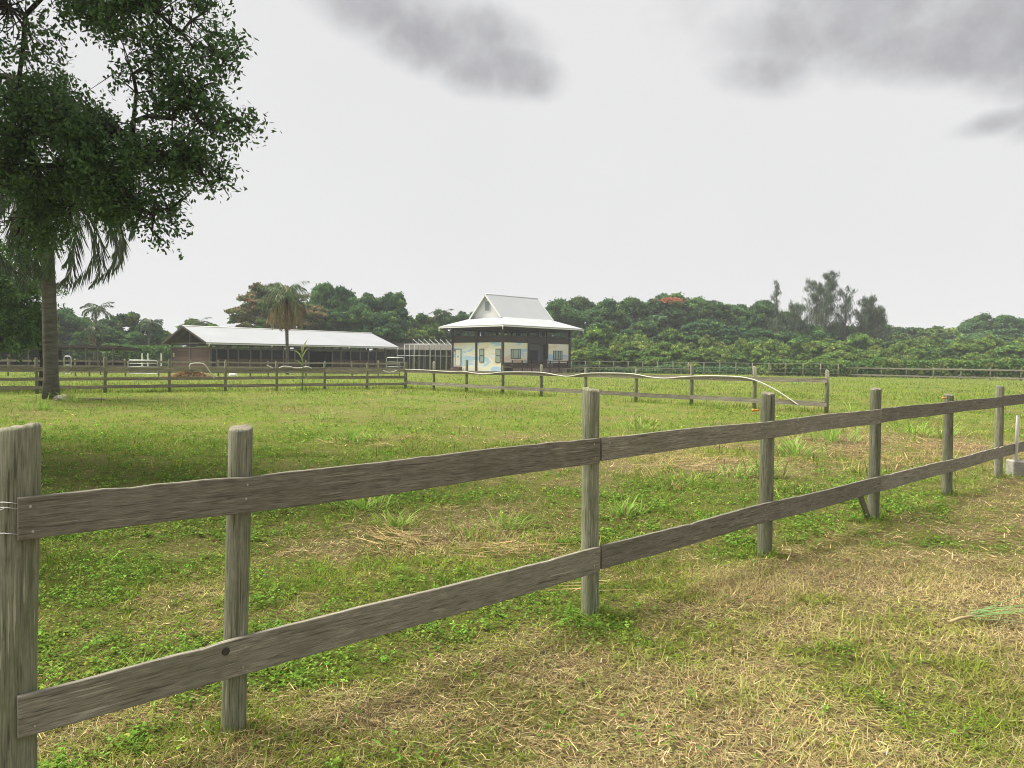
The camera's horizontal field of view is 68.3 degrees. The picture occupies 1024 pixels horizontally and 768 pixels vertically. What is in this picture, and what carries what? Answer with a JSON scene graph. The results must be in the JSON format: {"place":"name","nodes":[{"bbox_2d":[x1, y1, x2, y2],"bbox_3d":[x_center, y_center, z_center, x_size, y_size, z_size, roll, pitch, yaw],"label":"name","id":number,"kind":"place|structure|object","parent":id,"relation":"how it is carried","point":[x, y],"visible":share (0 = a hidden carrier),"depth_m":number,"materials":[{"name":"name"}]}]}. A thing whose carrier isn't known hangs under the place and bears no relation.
{"place":"outdoors","nodes":[
{"label":"outdoors","id":0,"kind":"place"},
{"bbox_2d":[0,369,1023,767],"bbox_3d":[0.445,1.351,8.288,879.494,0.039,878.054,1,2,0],"label":"ground","id":1,"kind":"structure","parent":0,"point":[440,407],"depth_m":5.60,"materials":[{"name":"plant"}]},
{"bbox_2d":[0,236,67,385],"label":"leafy tree","id":2,"kind":"object","parent":1,"relation":"on","point":[21,310],"visible":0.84,"depth_m":33.38,"materials":[{"name":"green plant"}]},
{"bbox_2d":[0,345,141,365],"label":"fence","id":3,"kind":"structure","parent":1,"relation":"on","point":[85,348],"depth_m":80.34,"materials":[{"name":"wood"}]},
{"bbox_2d":[57,307,90,358],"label":"tree","id":4,"kind":"object","parent":1,"relation":"on","point":[69,321],"visible":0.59,"depth_m":110.93,"materials":[{"name":"green plant"}]},
{"bbox_2d":[51,383,104,401],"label":"grass clump","id":5,"kind":"object","parent":1,"relation":"on","point":[73,397],"visible":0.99,"depth_m":25.71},
{"bbox_2d":[68,331,96,359],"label":"tree","id":6,"kind":"object","parent":1,"relation":"on","point":[78,355],"visible":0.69,"depth_m":103.36,"materials":[{"name":"green plant"}]},
{"bbox_2d":[0,149,165,399],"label":"palm tree","id":7,"kind":"object","parent":1,"relation":"on","point":[44,273],"visible":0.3,"depth_m":27.16,"materials":[{"name":"green plant"}]},
{"bbox_2d":[79,322,106,359],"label":"palm tree","id":8,"kind":"object","parent":1,"relation":"on","point":[94,330],"visible":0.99,"depth_m":97.55,"materials":[{"name":"green plant"}]},
{"bbox_2d":[80,301,114,359],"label":"palm tree","id":9,"kind":"object","parent":1,"relation":"on","point":[97,311],"visible":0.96,"depth_m":103.60,"materials":[{"name":"green plant"}]},
{"bbox_2d":[82,324,124,359],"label":"tree","id":10,"kind":"object","parent":1,"relation":"on","point":[112,335],"visible":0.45,"depth_m":107.31,"materials":[{"name":"green plant"}]},
{"bbox_2d":[113,311,140,339],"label":"tree","id":11,"kind":"object","parent":1,"relation":"on","point":[129,319],"visible":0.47,"depth_m":114.18,"materials":[{"name":"green plant"}]},
{"bbox_2d":[118,332,147,345],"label":"tree","id":12,"kind":"object","parent":1,"relation":"on","point":[131,338],"visible":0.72,"depth_m":108.81,"materials":[{"name":"green plant"}]},
{"bbox_2d":[0,0,281,271],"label":"leafy tree","id":13,"kind":"object","parent":1,"relation":"on","point":[82,137],"visible":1,"depth_m":10.10,"materials":[{"name":"green plant"}]},
{"bbox_2d":[102,343,179,365],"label":"cane hedge","id":14,"kind":"object","parent":1,"relation":"on","point":[154,351],"visible":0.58,"depth_m":94.77,"materials":[{"name":"green plant"}]},
{"bbox_2d":[132,321,164,344],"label":"tree","id":15,"kind":"object","parent":1,"relation":"on","point":[160,336],"visible":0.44,"depth_m":111.04,"materials":[{"name":"green plant"}]},
{"bbox_2d":[135,318,163,344],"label":"palm tree","id":16,"kind":"object","parent":1,"relation":"on","point":[152,323],"visible":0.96,"depth_m":105.67,"materials":[{"name":"green plant"}]},
{"bbox_2d":[161,371,220,376],"bbox_3d":[-23.397,-0.828,54.510,5.156,0.828,4.875,1,2,0],"label":"debris heap","id":17,"kind":"object","parent":1,"relation":"on","point":[187,374],"visible":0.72,"depth_m":54.13,"materials":[{"name":"brown plant"}]},
{"bbox_2d":[0,359,399,376],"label":"paddock fence","id":18,"kind":"object","parent":1,"relation":"on","point":[190,361],"visible":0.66,"depth_m":59.20,"materials":[{"name":"grey wood"}]},
{"bbox_2d":[0,357,406,393],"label":"paddock fence","id":19,"kind":"object","parent":1,"relation":"on","point":[169,378],"visible":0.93,"depth_m":34.35,"materials":[{"name":"grey wood"}]},
{"bbox_2d":[58,337,386,358],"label":"understorey","id":20,"kind":"object","parent":1,"relation":"on","point":[65,353],"visible":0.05,"depth_m":112.24,"materials":[{"name":"green plant"}]},
{"bbox_2d":[223,282,327,348],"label":"flame tree","id":21,"kind":"object","parent":1,"relation":"on","point":[248,314],"visible":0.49,"depth_m":108.94,"materials":[{"name":"green plant"}]},
{"bbox_2d":[162,325,398,371],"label":"stable","id":22,"kind":"structure","parent":1,"relation":"on","point":[208,336],"depth_m":82.73,"materials":[{"name":"metal"}]},
{"bbox_2d":[257,280,317,374],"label":"palm tree","id":23,"kind":"object","parent":1,"relation":"on","point":[287,299],"visible":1,"depth_m":69.48,"materials":[{"name":"green plant"}]},
{"bbox_2d":[306,281,335,348],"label":"tree","id":24,"kind":"object","parent":1,"relation":"on","point":[322,293],"visible":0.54,"depth_m":119.92,"materials":[{"name":"green plant"}]},
{"bbox_2d":[312,308,353,351],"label":"tree","id":25,"kind":"object","parent":1,"relation":"on","point":[331,319],"visible":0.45,"depth_m":112.85,"materials":[{"name":"green plant"}]},
{"bbox_2d":[324,285,359,327],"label":"tree","id":26,"kind":"object","parent":1,"relation":"on","point":[343,299],"visible":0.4,"depth_m":118.01,"materials":[{"name":"green plant"}]},
{"bbox_2d":[336,302,375,351],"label":"tree","id":27,"kind":"object","parent":1,"relation":"on","point":[357,316],"visible":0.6,"depth_m":112.33,"materials":[{"name":"green plant"}]},
{"bbox_2d":[327,495,398,514],"bbox_3d":[-1.582,1.183,8.005,0.982,0.282,1.048,1,2,0],"label":"grass clump","id":28,"kind":"object","parent":1,"relation":"on","point":[359,504],"visible":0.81,"depth_m":8.02,"materials":[{"name":"plant"}]},
{"bbox_2d":[358,292,386,348],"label":"tree","id":29,"kind":"object","parent":1,"relation":"on","point":[369,299],"visible":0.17,"depth_m":119.73,"materials":[{"name":"green plant"}]},
{"bbox_2d":[361,310,404,350],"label":"tree","id":30,"kind":"object","parent":1,"relation":"on","point":[383,324],"visible":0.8,"depth_m":111.41,"materials":[{"name":"green plant"}]},
{"bbox_2d":[342,523,435,546],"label":"fallen stalks","id":31,"kind":"object","parent":1,"relation":"on","point":[413,537],"visible":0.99,"depth_m":6.58,"materials":[{"name":"beige plant"}]},
{"bbox_2d":[372,291,409,352],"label":"tree","id":32,"kind":"object","parent":1,"relation":"on","point":[391,301],"visible":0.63,"depth_m":120.31,"materials":[{"name":"green plant"}]},
{"bbox_2d":[362,504,429,529],"bbox_3d":[-1.129,1.219,7.128,0.719,0.275,0.917,1,2,0],"label":"grass clump","id":33,"kind":"object","parent":1,"relation":"on","point":[393,521],"visible":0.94,"depth_m":7.18,"materials":[{"name":"plant"}]},
{"bbox_2d":[379,343,450,369],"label":"frame","id":34,"kind":"object","parent":1,"relation":"on","point":[445,355],"visible":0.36,"depth_m":114.33,"materials":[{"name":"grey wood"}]},
{"bbox_2d":[403,327,434,342],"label":"tree","id":35,"kind":"object","parent":1,"relation":"on","point":[415,334],"visible":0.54,"depth_m":117.06,"materials":[{"name":"green plant"}]},
{"bbox_2d":[406,312,434,339],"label":"tree","id":36,"kind":"object","parent":1,"relation":"on","point":[422,319],"visible":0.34,"depth_m":128.03,"materials":[{"name":"green plant"}]},
{"bbox_2d":[397,339,451,369],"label":"greenhouse frame","id":37,"kind":"object","parent":1,"relation":"on","point":[418,344],"visible":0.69,"depth_m":93.94,"materials":[{"name":"metal"}]},
{"bbox_2d":[419,323,444,342],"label":"tree","id":38,"kind":"object","parent":1,"relation":"on","point":[435,330],"visible":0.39,"depth_m":120.72,"materials":[{"name":"green plant"}]},
{"bbox_2d":[428,309,455,342],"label":"tree","id":39,"kind":"object","parent":1,"relation":"on","point":[447,336],"visible":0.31,"depth_m":130.12,"materials":[{"name":"green plant"}]},
{"bbox_2d":[448,311,474,342],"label":"tree","id":40,"kind":"object","parent":1,"relation":"on","point":[460,316],"visible":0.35,"depth_m":130.43,"materials":[{"name":"green plant"}]},
{"bbox_2d":[432,512,513,543],"bbox_3d":[-0.318,1.269,6.810,0.903,0.214,0.786,1,2,0],"label":"grass clump","id":41,"kind":"object","parent":1,"relation":"on","point":[464,532],"visible":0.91,"depth_m":6.82,"materials":[{"name":"plant"}]},
{"bbox_2d":[477,506,542,530],"bbox_3d":[-0.017,1.258,7.193,0.672,0.218,0.644,1,2,0],"label":"grass clump","id":42,"kind":"object","parent":1,"relation":"on","point":[509,523],"visible":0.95,"depth_m":7.20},
{"bbox_2d":[0,385,1023,767],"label":"board fence","id":43,"kind":"object","parent":1,"relation":"on","point":[230,661],"visible":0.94,"depth_m":3.36,"materials":[{"name":"grey wood"}]},
{"bbox_2d":[439,293,584,371],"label":"pavilion house","id":44,"kind":"structure","parent":1,"relation":"on","point":[503,314],"depth_m":97.88,"materials":[{"name":"white metal"}]},
{"bbox_2d":[0,384,1023,767],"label":"leafy weeds","id":45,"kind":"object","parent":1,"relation":"on","point":[410,630],"visible":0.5,"depth_m":6.47,"materials":[{"name":"green plant"}]},
{"bbox_2d":[0,385,1023,767],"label":"straw litter","id":46,"kind":"object","parent":1,"relation":"on","point":[654,765],"visible":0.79,"depth_m":3.67,"materials":[{"name":"beige plant"}]},
{"bbox_2d":[544,296,583,344],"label":"tree","id":47,"kind":"object","parent":1,"relation":"on","point":[560,310],"visible":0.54,"depth_m":135.47,"materials":[{"name":"green plant"}]},
{"bbox_2d":[567,295,596,353],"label":"tree","id":48,"kind":"object","parent":1,"relation":"on","point":[580,303],"visible":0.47,"depth_m":139.32,"materials":[{"name":"green plant"}]},
{"bbox_2d":[572,321,614,363],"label":"tree","id":49,"kind":"object","parent":1,"relation":"on","point":[580,344],"visible":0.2,"depth_m":116.63,"materials":[{"name":"green plant"}]},
{"bbox_2d":[582,323,618,349],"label":"shrub","id":50,"kind":"object","parent":1,"relation":"on","point":[598,335],"visible":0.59,"depth_m":114.94,"materials":[{"name":"green plant"}]},
{"bbox_2d":[586,350,614,372],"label":"shrub","id":51,"kind":"object","parent":1,"relation":"on","point":[602,355],"visible":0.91,"depth_m":99.62,"materials":[{"name":"green plant"}]},
{"bbox_2d":[573,297,634,339],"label":"tree","id":52,"kind":"object","parent":1,"relation":"on","point":[607,311],"visible":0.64,"depth_m":134.68,"materials":[{"name":"green plant"}]},
{"bbox_2d":[404,360,828,412],"bbox_3d":[2.224,-0.103,32.318,0.175,1.776,22.638,-1,3,-45],"label":"paddock fence","id":53,"kind":"object","parent":1,"relation":"on","point":[754,400],"visible":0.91,"depth_m":29.39,"materials":[{"name":"grey wood"}]},
{"bbox_2d":[405,369,799,405],"bbox_3d":[1.873,-0.076,32.515,0.036,0.953,21.614,-1,3,-45],"label":"hose","id":54,"kind":"object","parent":53,"relation":"attached to","point":[622,373],"visible":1,"depth_m":29.48,"materials":[{"name":"white plastic"}]},
{"bbox_2d":[599,492,654,518],"bbox_3d":[1.180,1.244,7.743,0.735,0.236,0.820,0,2,-17],"label":"grass clump","id":55,"kind":"object","parent":1,"relation":"on","point":[625,509],"visible":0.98,"depth_m":7.82,"materials":[{"name":"plant"}]},
{"bbox_2d":[617,349,641,366],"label":"shrub","id":56,"kind":"object","parent":1,"relation":"on","point":[628,355],"visible":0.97,"depth_m":100.81,"materials":[{"name":"green plant"}]},
{"bbox_2d":[615,296,649,323],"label":"tree","id":57,"kind":"object","parent":1,"relation":"on","point":[636,307],"visible":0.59,"depth_m":139.29,"materials":[{"name":"green plant"}]},
{"bbox_2d":[626,321,661,342],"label":"tree","id":58,"kind":"object","parent":1,"relation":"on","point":[649,330],"visible":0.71,"depth_m":124.81,"materials":[{"name":"green plant"}]},
{"bbox_2d":[636,348,670,367],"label":"shrub","id":59,"kind":"object","parent":1,"relation":"on","point":[650,359],"visible":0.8,"depth_m":103.25,"materials":[{"name":"green plant"}]},
{"bbox_2d":[636,292,688,343],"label":"tree","id":60,"kind":"object","parent":1,"relation":"on","point":[665,307],"visible":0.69,"depth_m":135.85,"materials":[{"name":"green plant"}]},
{"bbox_2d":[658,326,685,343],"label":"tree","id":61,"kind":"object","parent":1,"relation":"on","point":[669,334],"visible":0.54,"depth_m":122.46,"materials":[{"name":"green plant"}]},
{"bbox_2d":[662,348,686,370],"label":"shrub","id":62,"kind":"object","parent":1,"relation":"on","point":[676,354],"visible":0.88,"depth_m":99.70,"materials":[{"name":"green plant"}]},
{"bbox_2d":[660,296,704,333],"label":"tree","id":63,"kind":"object","parent":1,"relation":"on","point":[690,315],"visible":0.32,"depth_m":138.27,"materials":[{"name":"green plant"}]},
{"bbox_2d":[676,318,721,347],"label":"tree","id":64,"kind":"object","parent":1,"relation":"on","point":[702,327],"visible":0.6,"depth_m":126.54,"materials":[{"name":"green plant"}]},
{"bbox_2d":[571,361,838,376],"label":"wire fence","id":65,"kind":"object","parent":1,"relation":"on","point":[657,368],"visible":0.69,"depth_m":93.55,"materials":[{"name":"wood"}]},
{"bbox_2d":[699,349,720,366],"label":"shrub","id":66,"kind":"object","parent":1,"relation":"on","point":[710,358],"visible":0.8,"depth_m":106.34,"materials":[{"name":"green plant"}]},
{"bbox_2d":[693,299,737,336],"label":"tree","id":67,"kind":"object","parent":1,"relation":"on","point":[712,310],"visible":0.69,"depth_m":134.34,"materials":[{"name":"green plant"}]},
{"bbox_2d":[631,451,802,476],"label":"fallen stalks","id":68,"kind":"object","parent":1,"relation":"on","point":[704,462],"visible":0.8,"depth_m":11.63,"materials":[{"name":"beige plant"}]},
{"bbox_2d":[710,324,747,345],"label":"tree","id":69,"kind":"object","parent":1,"relation":"on","point":[730,334],"visible":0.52,"depth_m":125.39,"materials":[{"name":"green plant"}]},
{"bbox_2d":[716,303,758,329],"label":"tree","id":70,"kind":"object","parent":1,"relation":"on","point":[739,311],"visible":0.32,"depth_m":136.58,"materials":[{"name":"green plant"}]},
{"bbox_2d":[569,362,910,376],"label":"tall weeds","id":71,"kind":"object","parent":1,"relation":"on","point":[723,369],"visible":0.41,"depth_m":97.57,"materials":[{"name":"green plant"}]},
{"bbox_2d":[735,342,758,366],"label":"shrub","id":72,"kind":"object","parent":1,"relation":"on","point":[744,348],"visible":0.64,"depth_m":107.53,"materials":[{"name":"green plant"}]},
{"bbox_2d":[730,328,774,349],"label":"tree","id":73,"kind":"object","parent":1,"relation":"on","point":[753,334],"visible":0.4,"depth_m":123.55,"materials":[{"name":"green plant"}]},
{"bbox_2d":[747,348,769,373],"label":"shrub","id":74,"kind":"object","parent":1,"relation":"on","point":[754,355],"visible":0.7,"depth_m":106.88,"materials":[{"name":"green plant"}]},
{"bbox_2d":[739,299,787,337],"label":"tree","id":75,"kind":"object","parent":1,"relation":"on","point":[759,311],"visible":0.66,"depth_m":131.92,"materials":[{"name":"green plant"}]},
{"bbox_2d":[734,456,798,479],"bbox_3d":[3.486,1.090,10.553,1.113,0.414,1.228,1,2,17],"label":"grass clump","id":76,"kind":"object","parent":1,"relation":"on","point":[757,469],"visible":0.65,"depth_m":10.54,"materials":[{"name":"plant"}]},
{"bbox_2d":[752,338,790,355],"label":"shrub","id":77,"kind":"object","parent":1,"relation":"on","point":[770,344],"visible":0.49,"depth_m":112.80,"materials":[{"name":"green plant"}]},
{"bbox_2d":[763,280,787,332],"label":"casuarina","id":78,"kind":"object","parent":1,"relation":"on","point":[774,299],"visible":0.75,"depth_m":125.51,"materials":[{"name":"green plant"}]},
{"bbox_2d":[768,331,798,351],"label":"tree","id":79,"kind":"object","parent":1,"relation":"on","point":[785,337],"visible":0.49,"depth_m":123.37,"materials":[{"name":"green plant"}]},
{"bbox_2d":[786,339,804,359],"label":"shrub","id":80,"kind":"object","parent":1,"relation":"on","point":[796,347],"visible":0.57,"depth_m":109.60,"materials":[{"name":"green plant"}]},
{"bbox_2d":[780,298,811,332],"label":"casuarina","id":81,"kind":"object","parent":1,"relation":"on","point":[796,319],"visible":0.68,"depth_m":127.40,"materials":[{"name":"green plant"}]},
{"bbox_2d":[754,435,839,458],"bbox_3d":[4.926,1.000,13.008,1.751,0.469,1.694,1,2,10],"label":"grass clump","id":82,"kind":"object","parent":1,"relation":"on","point":[793,448],"visible":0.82,"depth_m":13.02,"materials":[{"name":"plant"}]},
{"bbox_2d":[794,341,823,357],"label":"shrub","id":83,"kind":"object","parent":1,"relation":"on","point":[812,348],"visible":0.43,"depth_m":110.22,"materials":[{"name":"green plant"}]},
{"bbox_2d":[794,324,837,340],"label":"tree","id":84,"kind":"object","parent":1,"relation":"on","point":[814,333],"visible":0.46,"depth_m":126.03,"materials":[{"name":"green plant"}]},
{"bbox_2d":[799,277,842,333],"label":"casuarina","id":85,"kind":"object","parent":1,"relation":"on","point":[819,312],"visible":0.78,"depth_m":129.25,"materials":[{"name":"green plant"}]},
{"bbox_2d":[808,269,840,338],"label":"casuarina","id":86,"kind":"object","parent":1,"relation":"on","point":[831,280],"visible":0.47,"depth_m":130.77,"materials":[{"name":"green plant"}]},
{"bbox_2d":[802,426,881,444],"bbox_3d":[6.681,0.890,15.541,2.078,0.563,2.013,1,2,0],"label":"grass clump","id":87,"kind":"object","parent":1,"relation":"on","point":[835,438],"visible":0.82,"depth_m":15.35,"materials":[{"name":"plant"}]},
{"bbox_2d":[826,285,869,340],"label":"casuarina","id":88,"kind":"object","parent":1,"relation":"on","point":[844,309],"visible":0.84,"depth_m":129.26,"materials":[{"name":"green plant"}]},
{"bbox_2d":[841,331,873,350],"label":"shrub","id":89,"kind":"object","parent":1,"relation":"on","point":[859,340],"visible":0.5,"depth_m":118.43,"materials":[{"name":"green plant"}]},
{"bbox_2d":[728,441,990,469],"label":"fallen stalks","id":90,"kind":"object","parent":1,"relation":"on","point":[858,454],"visible":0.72,"depth_m":12.84,"materials":[{"name":"beige plant"}]},
{"bbox_2d":[846,292,883,340],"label":"casuarina","id":91,"kind":"object","parent":1,"relation":"on","point":[867,304],"visible":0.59,"depth_m":128.97,"materials":[{"name":"green plant"}]},
{"bbox_2d":[862,304,896,342],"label":"casuarina","id":92,"kind":"object","parent":1,"relation":"on","point":[878,317],"visible":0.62,"depth_m":127.09,"materials":[{"name":"green plant"}]},
{"bbox_2d":[764,355,1023,379],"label":"vine hedge","id":93,"kind":"object","parent":1,"relation":"on","point":[811,366],"visible":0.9,"depth_m":87.62,"materials":[{"name":"green plant"}]},
{"bbox_2d":[881,419,942,437],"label":"grass clump","id":94,"kind":"object","parent":1,"relation":"on","point":[911,430],"visible":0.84,"depth_m":16.96,"materials":[{"name":"plant"}]},
{"bbox_2d":[902,345,941,359],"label":"shrub","id":95,"kind":"object","parent":1,"relation":"on","point":[920,349],"visible":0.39,"depth_m":107.90,"materials":[{"name":"green plant"}]},
{"bbox_2d":[834,367,1023,380],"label":"paddock fence","id":96,"kind":"object","parent":1,"relation":"on","point":[933,376],"visible":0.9,"depth_m":82.09,"materials":[{"name":"grey wood"}]},
{"bbox_2d":[926,325,966,341],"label":"tree","id":97,"kind":"object","parent":1,"relation":"on","point":[940,332],"visible":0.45,"depth_m":161.42,"materials":[{"name":"green plant"}]},
{"bbox_2d":[942,342,983,359],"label":"shrub","id":98,"kind":"object","parent":1,"relation":"on","point":[960,348],"visible":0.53,"depth_m":113.37,"materials":[{"name":"green plant"}]},
{"bbox_2d":[955,311,1002,337],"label":"tree","id":99,"kind":"object","parent":1,"relation":"on","point":[978,323],"visible":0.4,"depth_m":147.58,"materials":[{"name":"green plant"}]},
{"bbox_2d":[965,340,996,375],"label":"shrub","id":100,"kind":"object","parent":1,"relation":"on","point":[981,346],"visible":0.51,"depth_m":111.58,"materials":[{"name":"green plant"}]},
{"bbox_2d":[948,594,1023,623],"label":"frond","id":101,"kind":"object","parent":1,"relation":"on","point":[976,614],"visible":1,"depth_m":4.70,"materials":[{"name":"green plant"}]},
{"bbox_2d":[964,328,1019,341],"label":"tree","id":102,"kind":"object","parent":1,"relation":"on","point":[998,333],"visible":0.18,"depth_m":137.47,"materials":[{"name":"green plant"}]},
{"bbox_2d":[990,315,1023,329],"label":"tree","id":103,"kind":"object","parent":1,"relation":"on","point":[1008,321],"visible":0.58,"depth_m":147.47,"materials":[{"name":"green plant"}]},
{"bbox_2d":[994,343,1023,356],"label":"shrub","id":104,"kind":"object","parent":1,"relation":"on","point":[1006,350],"visible":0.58,"depth_m":107.39,"materials":[{"name":"green plant"}]},
{"bbox_2d":[1006,459,1023,475],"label":"concrete block","id":105,"kind":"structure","parent":1,"relation":"on","point":[1012,466],"depth_m":10.92,"materials":[{"name":"concrete"}]},
{"bbox_2d":[0,0,1023,349],"label":"sky","id":106,"kind":"structure","parent":0,"point":[445,155],"materials":[{"name":"white"}]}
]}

